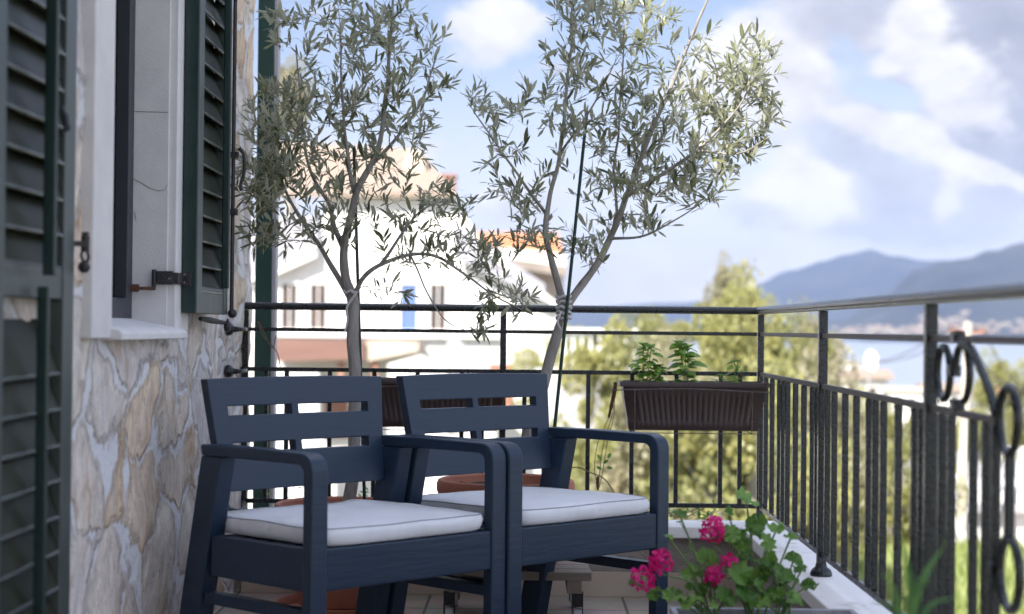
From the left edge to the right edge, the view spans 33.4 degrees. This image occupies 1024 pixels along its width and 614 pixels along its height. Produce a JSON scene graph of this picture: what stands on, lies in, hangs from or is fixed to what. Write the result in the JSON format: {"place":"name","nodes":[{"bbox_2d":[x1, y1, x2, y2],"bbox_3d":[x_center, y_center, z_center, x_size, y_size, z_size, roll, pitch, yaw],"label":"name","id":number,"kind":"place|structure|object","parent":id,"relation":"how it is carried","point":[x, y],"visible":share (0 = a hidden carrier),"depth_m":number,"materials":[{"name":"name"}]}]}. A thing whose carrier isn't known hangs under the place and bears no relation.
{"place":"outdoors","nodes":[
{"label":"outdoors","id":0,"kind":"place"},
{"bbox_2d":[213,592,746,613],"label":"balcony floor","id":1,"kind":"structure","parent":0,"point":[433,604],"depth_m":5.69,"materials":[{"name":"beige tile"}]},
{"bbox_2d":[276,594,355,613],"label":"saucer","id":2,"kind":"object","parent":1,"relation":"on","point":[290,599],"visible":0.16,"depth_m":5.54,"materials":[{"name":"ceramic"}]},
{"bbox_2d":[274,496,372,608],"bbox_3d":[-0.553,0.793,5.516,0.436,0.322,0.436,1,-1,1],"label":"terracotta pot","id":3,"kind":"object","parent":2,"relation":"on","point":[343,599],"visible":0.06,"depth_m":5.38,"materials":[{"name":"ceramic"}]},
{"bbox_2d":[352,147,365,499],"bbox_3d":[-0.496,0.063,5.550,0.059,1.168,0.011,1,-1,1],"label":"plant stake","id":4,"kind":"object","parent":3,"relation":"in","point":[357,280],"visible":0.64,"depth_m":5.55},
{"bbox_2d":[230,0,541,500],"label":"olive tree","id":5,"kind":"object","parent":3,"relation":"in","point":[273,161],"visible":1,"depth_m":5.47,"materials":[{"name":"green plant"}]},
{"bbox_2d":[343,289,358,331],"bbox_3d":[-0.520,0.012,5.497,0.054,0.139,0.061,1,-1,1],"label":"trunk tie","id":6,"kind":"object","parent":5,"relation":"attached to","point":[351,299],"visible":1,"depth_m":5.47,"materials":[{"name":"fabric"}]},
{"bbox_2d":[179,376,505,613],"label":"armchair","id":7,"kind":"object","parent":1,"relation":"on","point":[314,568],"visible":0.91,"depth_m":4.39,"materials":[{"name":"plastic"}]},
{"bbox_2d":[225,499,482,545],"bbox_3d":[-0.423,0.553,4.429,0.501,0.054,0.574,0,-1,44],"label":"seat cushion","id":8,"kind":"object","parent":7,"relation":"on","point":[356,521],"visible":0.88,"depth_m":4.30,"materials":[{"name":"fabric"}]},
{"bbox_2d":[443,561,591,613],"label":"plant dolly","id":9,"kind":"object","parent":1,"relation":"on","point":[573,575],"visible":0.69,"depth_m":5.27,"materials":[{"name":"wood"}]},
{"bbox_2d":[386,373,668,613],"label":"armchair","id":10,"kind":"object","parent":1,"relation":"on","point":[542,549],"visible":0.69,"depth_m":4.93,"materials":[{"name":"plastic"}]},
{"bbox_2d":[420,487,649,525],"bbox_3d":[0.048,0.564,4.898,0.502,0.054,0.570,0,-1,45],"label":"seat cushion","id":11,"kind":"object","parent":10,"relation":"on","point":[545,505],"visible":0.78,"depth_m":4.77,"materials":[{"name":"fabric"}]},
{"bbox_2d":[670,607,857,613],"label":"flower trough","id":12,"kind":"object","parent":1,"relation":"on","point":[676,610],"visible":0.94,"depth_m":4.03,"materials":[{"name":"plastic"}]},
{"bbox_2d":[628,508,736,613],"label":"geranium","id":13,"kind":"object","parent":12,"relation":"in","point":[709,559],"visible":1,"depth_m":3.93,"materials":[{"name":"green plant"}]},
{"bbox_2d":[699,486,798,613],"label":"geranium","id":14,"kind":"object","parent":12,"relation":"in","point":[742,573],"visible":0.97,"depth_m":3.95,"materials":[{"name":"green plant"}]},
{"bbox_2d":[747,550,819,613],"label":"geranium","id":15,"kind":"object","parent":12,"relation":"in","point":[783,576],"visible":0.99,"depth_m":3.94,"materials":[{"name":"green plant"}]},
{"bbox_2d":[871,526,961,613],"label":"aloe plant","id":16,"kind":"object","parent":1,"relation":"on","point":[914,596],"visible":1,"depth_m":2.49,"materials":[{"name":"plant leaves"}]},
{"bbox_2d":[251,0,1023,305],"label":"sky","id":17,"kind":"structure","parent":0,"point":[904,136],"materials":[{"name":"blue"}]},
{"bbox_2d":[567,249,950,332],"bbox_3d":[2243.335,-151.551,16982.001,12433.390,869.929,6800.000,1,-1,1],"label":"hills","id":18,"kind":"structure","parent":0,"point":[867,273],"depth_m":16283.00,"materials":[{"name":"blue"}]},
{"bbox_2d":[566,334,1023,408],"bbox_3d":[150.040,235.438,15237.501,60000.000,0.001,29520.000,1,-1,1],"label":"sea","id":19,"kind":"structure","parent":0,"point":[907,372],"depth_m":3033.91,"materials":[{"name":"liquid"}]},
{"bbox_2d":[664,427,1010,454],"bbox_3d":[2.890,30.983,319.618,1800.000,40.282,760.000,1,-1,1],"label":"ground","id":20,"kind":"structure","parent":0,"point":[907,436],"depth_m":114.68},
{"bbox_2d":[0,0,255,613],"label":"stone house","id":21,"kind":"structure","parent":20,"relation":"on","point":[125,283],"depth_m":3.98,"materials":[{"name":"beige stone"}]},
{"bbox_2d":[80,0,187,339],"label":"window","id":22,"kind":"structure","parent":21,"relation":"in","point":[132,186],"depth_m":4.50,"materials":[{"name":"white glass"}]},
{"bbox_2d":[234,520,891,613],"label":"parapet wall","id":23,"kind":"structure","parent":21,"relation":"attached to","point":[837,590],"depth_m":5.87,"materials":[{"name":"grey paint"}]},
{"bbox_2d":[261,487,722,519],"bbox_3d":[-0.053,0.704,6.109,1.691,0.187,0.085,1,-1,1],"label":"creeping plant","id":24,"kind":"object","parent":23,"relation":"attached to","point":[675,516],"visible":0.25,"depth_m":6.11,"materials":[{"name":"plant"}]},
{"bbox_2d":[225,282,1023,613],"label":"balcony railing","id":25,"kind":"object","parent":23,"relation":"on","point":[933,476],"visible":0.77,"depth_m":3.99,"materials":[{"name":"metal"}]},
{"bbox_2d":[258,322,280,367],"bbox_3d":[-0.830,0.130,5.837,0.080,0.161,0.003,1,-1,1],"label":"dry vine","id":26,"kind":"object","parent":25,"relation":"attached to","point":[266,339],"visible":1,"depth_m":5.84,"materials":[{"name":"brown plant"}]},
{"bbox_2d":[381,377,503,430],"bbox_3d":[-0.263,0.334,5.883,0.552,0.174,0.204,1,-1,1],"label":"window box","id":27,"kind":"object","parent":25,"relation":"hanging from","point":[391,412],"visible":0.15,"depth_m":5.82,"materials":[{"name":"plastic"}]},
{"bbox_2d":[608,380,769,434],"bbox_3d":[0.612,0.342,5.858,0.559,0.174,0.236,1,-1,1],"label":"window box","id":28,"kind":"object","parent":25,"relation":"hanging from","point":[705,406],"visible":1,"depth_m":5.78,"materials":[{"name":"plastic"},{"name":"soil"}]},
{"bbox_2d":[594,382,616,489],"bbox_3d":[0.318,0.440,5.806,0.080,0.371,0.030,0,-1,15],"label":"climbing plant","id":29,"kind":"object","parent":28,"relation":"hanging from","point":[611,406],"visible":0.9,"depth_m":5.80,"materials":[{"name":"plant"}]},
{"bbox_2d":[572,467,613,491],"bbox_3d":[0.258,0.589,5.821,0.187,0.087,0.004,1,-1,1],"label":"dry vine","id":30,"kind":"object","parent":29,"relation":"attached to","point":[595,474],"visible":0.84,"depth_m":5.82,"materials":[{"name":"brown plant"}]},
{"bbox_2d":[628,342,663,381],"bbox_3d":[0.460,0.210,5.849,0.128,0.178,0.116,1,-1,1],"label":"herb plant","id":31,"kind":"object","parent":28,"relation":"in","point":[644,359],"visible":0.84,"depth_m":5.83,"materials":[{"name":"green plant"}]},
{"bbox_2d":[643,364,669,381],"bbox_3d":[0.486,0.247,5.830,0.088,0.105,0.106,1,-1,-44],"label":"herb plant","id":32,"kind":"object","parent":28,"relation":"on","point":[654,374],"visible":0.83,"depth_m":5.81,"materials":[{"name":"green plant"}]},
{"bbox_2d":[667,340,707,381],"bbox_3d":[0.596,0.207,5.854,0.123,0.186,0.131,1,-1,-37],"label":"herb plant","id":33,"kind":"object","parent":28,"relation":"on","point":[682,350],"visible":0.88,"depth_m":5.85,"materials":[{"name":"green plant"}]},
{"bbox_2d":[711,374,726,382],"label":"herb plant","id":34,"kind":"object","parent":28,"relation":"on","point":[721,375],"visible":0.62,"depth_m":5.84,"materials":[{"name":"green plant"}]},
{"bbox_2d":[725,360,747,382],"bbox_3d":[0.764,0.241,5.823,0.076,0.122,0.072,1,-1,1],"label":"herb plant","id":35,"kind":"object","parent":28,"relation":"on","point":[737,366],"visible":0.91,"depth_m":5.82,"materials":[{"name":"green plant"}]},
{"bbox_2d":[252,0,280,507],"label":"pergola post","id":36,"kind":"object","parent":20,"relation":"on","point":[266,283],"depth_m":6.35,"materials":[{"name":"green metal"}]},
{"bbox_2d":[280,53,316,215],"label":"garden tree","id":37,"kind":"object","parent":20,"relation":"on","point":[292,68],"visible":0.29,"depth_m":88.04,"materials":[{"name":"green plant"}]},
{"bbox_2d":[248,142,560,508],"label":"white house","id":38,"kind":"structure","parent":20,"relation":"on","point":[305,274],"depth_m":62.02,"materials":[{"name":"white paint"}]},
{"bbox_2d":[279,281,299,327],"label":"window","id":39,"kind":"structure","parent":38,"relation":"in","point":[289,292],"depth_m":62.06,"materials":[{"name":"white"}]},
{"bbox_2d":[307,281,328,327],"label":"window","id":40,"kind":"structure","parent":38,"relation":"in","point":[317,292],"depth_m":62.05,"materials":[{"name":"white"}]},
{"bbox_2d":[324,402,347,437],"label":"shaded doorway","id":41,"kind":"structure","parent":38,"relation":"in","point":[335,406],"depth_m":61.93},
{"bbox_2d":[398,281,419,328],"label":"window","id":42,"kind":"structure","parent":38,"relation":"in","point":[406,319],"depth_m":62.02,"materials":[{"name":"blue glass"}]},
{"bbox_2d":[427,281,448,328],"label":"window","id":43,"kind":"structure","parent":38,"relation":"in","point":[438,292],"depth_m":62.00,"materials":[{"name":"white"}]},
{"bbox_2d":[489,364,511,405],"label":"shaded doorway","id":44,"kind":"structure","parent":38,"relation":"in","point":[492,366],"depth_m":61.88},
{"bbox_2d":[476,232,566,300],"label":"orange roofed house","id":45,"kind":"structure","parent":20,"relation":"on","point":[530,261],"depth_m":74.05,"materials":[{"name":"paint"}]},
{"bbox_2d":[509,323,645,416],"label":"garden tree","id":46,"kind":"object","parent":20,"relation":"on","point":[526,362],"visible":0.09,"depth_m":59.74,"materials":[{"name":"green plant"}]},
{"bbox_2d":[533,328,637,478],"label":"balustrade terrace","id":47,"kind":"structure","parent":20,"relation":"on","point":[567,406],"depth_m":45.96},
{"bbox_2d":[549,313,671,490],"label":"garden tree","id":48,"kind":"object","parent":20,"relation":"on","point":[616,353],"visible":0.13,"depth_m":41.65,"materials":[{"name":"green plant"}]},
{"bbox_2d":[570,400,669,495],"bbox_3d":[1.990,4.587,32.981,2.518,5.560,2.474,1,-1,1],"label":"garden tree","id":49,"kind":"object","parent":20,"relation":"on","point":[579,455],"visible":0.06,"depth_m":32.62,"materials":[{"name":"green plant"}]},
{"bbox_2d":[584,305,701,417],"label":"garden tree","id":50,"kind":"object","parent":20,"relation":"on","point":[673,325],"visible":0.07,"depth_m":79.89,"materials":[{"name":"green plant"}]},
{"bbox_2d":[595,324,716,489],"bbox_3d":[3.406,3.888,35.799,3.218,7.059,3.263,1,-1,-29],"label":"garden tree","id":51,"kind":"object","parent":20,"relation":"on","point":[667,341],"visible":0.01,"depth_m":35.70,"materials":[{"name":"green plant"}]},
{"bbox_2d":[578,367,770,519],"bbox_3d":[2.476,4.143,28.106,3.194,6.337,3.123,0,-1,45],"label":"garden tree","id":52,"kind":"object","parent":20,"relation":"on","point":[616,477],"visible":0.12,"depth_m":27.50,"materials":[{"name":"green plant"}]},
{"bbox_2d":[672,258,776,493],"bbox_3d":[4.375,3.195,33.925,2.478,8.412,2.340,1,-1,1],"label":"garden tree","id":53,"kind":"object","parent":20,"relation":"on","point":[717,354],"visible":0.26,"depth_m":33.36,"materials":[{"name":"green plant"}]},
{"bbox_2d":[702,248,754,367],"bbox_3d":[4.616,3.075,36.897,1.265,8.725,1.274,1,-1,-43],"label":"garden tree","id":54,"kind":"object","parent":20,"relation":"on","point":[721,275],"visible":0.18,"depth_m":36.90,"materials":[{"name":"green plant"}]},
{"bbox_2d":[633,351,878,571],"bbox_3d":[3.812,3.998,27.047,3.677,6.628,3.730,1,-1,-21],"label":"garden tree","id":55,"kind":"object","parent":20,"relation":"on","point":[692,468],"visible":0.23,"depth_m":26.49,"materials":[{"name":"green plant"}]},
{"bbox_2d":[729,292,861,560],"bbox_3d":[5.510,3.550,32.775,2.556,7.696,2.498,0,-1,37],"label":"garden tree","id":56,"kind":"object","parent":20,"relation":"on","point":[778,346],"visible":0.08,"depth_m":32.87,"materials":[{"name":"green plant"}]},
{"bbox_2d":[791,295,852,449],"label":"garden tree","id":57,"kind":"object","parent":20,"relation":"on","point":[814,326],"visible":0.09,"depth_m":47.66,"materials":[{"name":"green plant"}]},
{"bbox_2d":[768,338,878,572],"bbox_3d":[5.372,3.953,29.823,2.420,6.810,2.297,1,-1,1],"label":"garden tree","id":58,"kind":"object","parent":20,"relation":"on","point":[862,416],"visible":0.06,"depth_m":29.67,"materials":[{"name":"green plant"}]},
{"bbox_2d":[838,360,862,368],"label":"hillside house","id":59,"kind":"structure","parent":20,"relation":"on","point":[849,366],"depth_m":209.52,"materials":[{"name":"concrete"}]},
{"bbox_2d":[837,369,893,412],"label":"hillside house","id":60,"kind":"structure","parent":20,"relation":"on","point":[879,377],"depth_m":149.62,"materials":[{"name":"white paint"}]},
{"bbox_2d":[870,386,876,392],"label":"window","id":61,"kind":"structure","parent":60,"relation":"in","point":[873,389],"depth_m":149.61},
{"bbox_2d":[864,350,877,389],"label":"satellite dish","id":62,"kind":"object","parent":20,"relation":"on","point":[870,355],"visible":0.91,"depth_m":69.79,"materials":[{"name":"white metal"}]},
{"bbox_2d":[878,387,922,425],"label":"hillside house","id":63,"kind":"structure","parent":20,"relation":"on","point":[913,393],"depth_m":139.59,"materials":[{"name":"concrete"}]},
{"bbox_2d":[849,386,967,548],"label":"garden tree","id":64,"kind":"object","parent":20,"relation":"on","point":[905,482],"visible":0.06,"depth_m":42.75,"materials":[{"name":"green plant"}]},
{"bbox_2d":[846,322,1023,531],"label":"utility pole","id":65,"kind":"object","parent":20,"relation":"on","point":[962,524],"visible":0.73,"depth_m":47.71,"materials":[{"name":"concrete"}]},
{"bbox_2d":[915,383,960,418],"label":"hillside house","id":66,"kind":"structure","parent":20,"relation":"on","point":[956,393],"depth_m":189.41,"materials":[{"name":"white paint"}]},
{"bbox_2d":[956,532,967,543],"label":"rendered wall","id":67,"kind":"structure","parent":20,"relation":"on","point":[963,534],"depth_m":48.80,"materials":[{"name":"white paint"}]},
{"bbox_2d":[902,447,1023,544],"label":"terrace building","id":68,"kind":"structure","parent":20,"relation":"on","point":[1019,498],"depth_m":51.78,"materials":[{"name":"white paint"}]},
{"bbox_2d":[907,406,1022,473],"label":"garden tree","id":69,"kind":"object","parent":20,"relation":"on","point":[957,436],"visible":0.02,"depth_m":57.59,"materials":[{"name":"green plant"}]},
{"bbox_2d":[956,346,1023,446],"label":"garden tree","id":70,"kind":"object","parent":20,"relation":"on","point":[998,371],"visible":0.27,"depth_m":65.35,"materials":[{"name":"green plant"}]},
{"bbox_2d":[972,386,1023,423],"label":"hillside house","id":71,"kind":"structure","parent":20,"relation":"on","point":[998,389],"depth_m":170.26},
{"bbox_2d":[764,243,1023,340],"bbox_3d":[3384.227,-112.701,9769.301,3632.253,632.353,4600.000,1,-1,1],"label":"hills","id":72,"kind":"structure","parent":0,"point":[1000,266],"depth_m":9224.25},
{"bbox_2d":[832,311,1023,335],"bbox_3d":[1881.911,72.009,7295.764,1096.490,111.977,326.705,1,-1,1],"label":"town","id":73,"kind":"object","parent":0,"point":[943,326],"visible":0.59,"depth_m":7184.73},
{"bbox_2d":[847,533,1023,613],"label":"tall grass","id":74,"kind":"structure","parent":0,"point":[961,550],"depth_m":37.15,"materials":[{"name":"green plant"}]},
{"bbox_3d":[-0.022,0.798,5.471,0.354,0.038,0.353,1,-1,1],"label":"saucer","id":75,"kind":"object","parent":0,"visible":0},
{"bbox_2d":[436,473,574,492],"bbox_3d":[-0.021,0.679,5.472,0.444,0.257,0.444,1,-1,1],"label":"terracotta pot","id":76,"kind":"object","parent":75,"relation":"on","point":[461,483],"visible":0.21,"depth_m":5.44,"materials":[{"name":"ceramic"}]},
{"bbox_2d":[553,111,587,426],"bbox_3d":[0.176,-0.018,5.419,0.123,1.222,0.011,1,-1,1],"label":"plant stake","id":77,"kind":"object","parent":76,"relation":"in","point":[568,291],"visible":0.84,"depth_m":5.42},
{"bbox_2d":[459,0,790,436],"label":"olive tree","id":78,"kind":"object","parent":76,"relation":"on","point":[724,122],"visible":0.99,"depth_m":5.41,"materials":[{"name":"green plant"}]},
{"bbox_2d":[555,294,571,329],"bbox_3d":[0.165,0.017,5.446,0.056,0.114,0.061,1,-1,1],"label":"trunk tie","id":79,"kind":"object","parent":78,"relation":"attached to","point":[559,312],"visible":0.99,"depth_m":5.43,"materials":[{"name":"fabric"}]}
]}

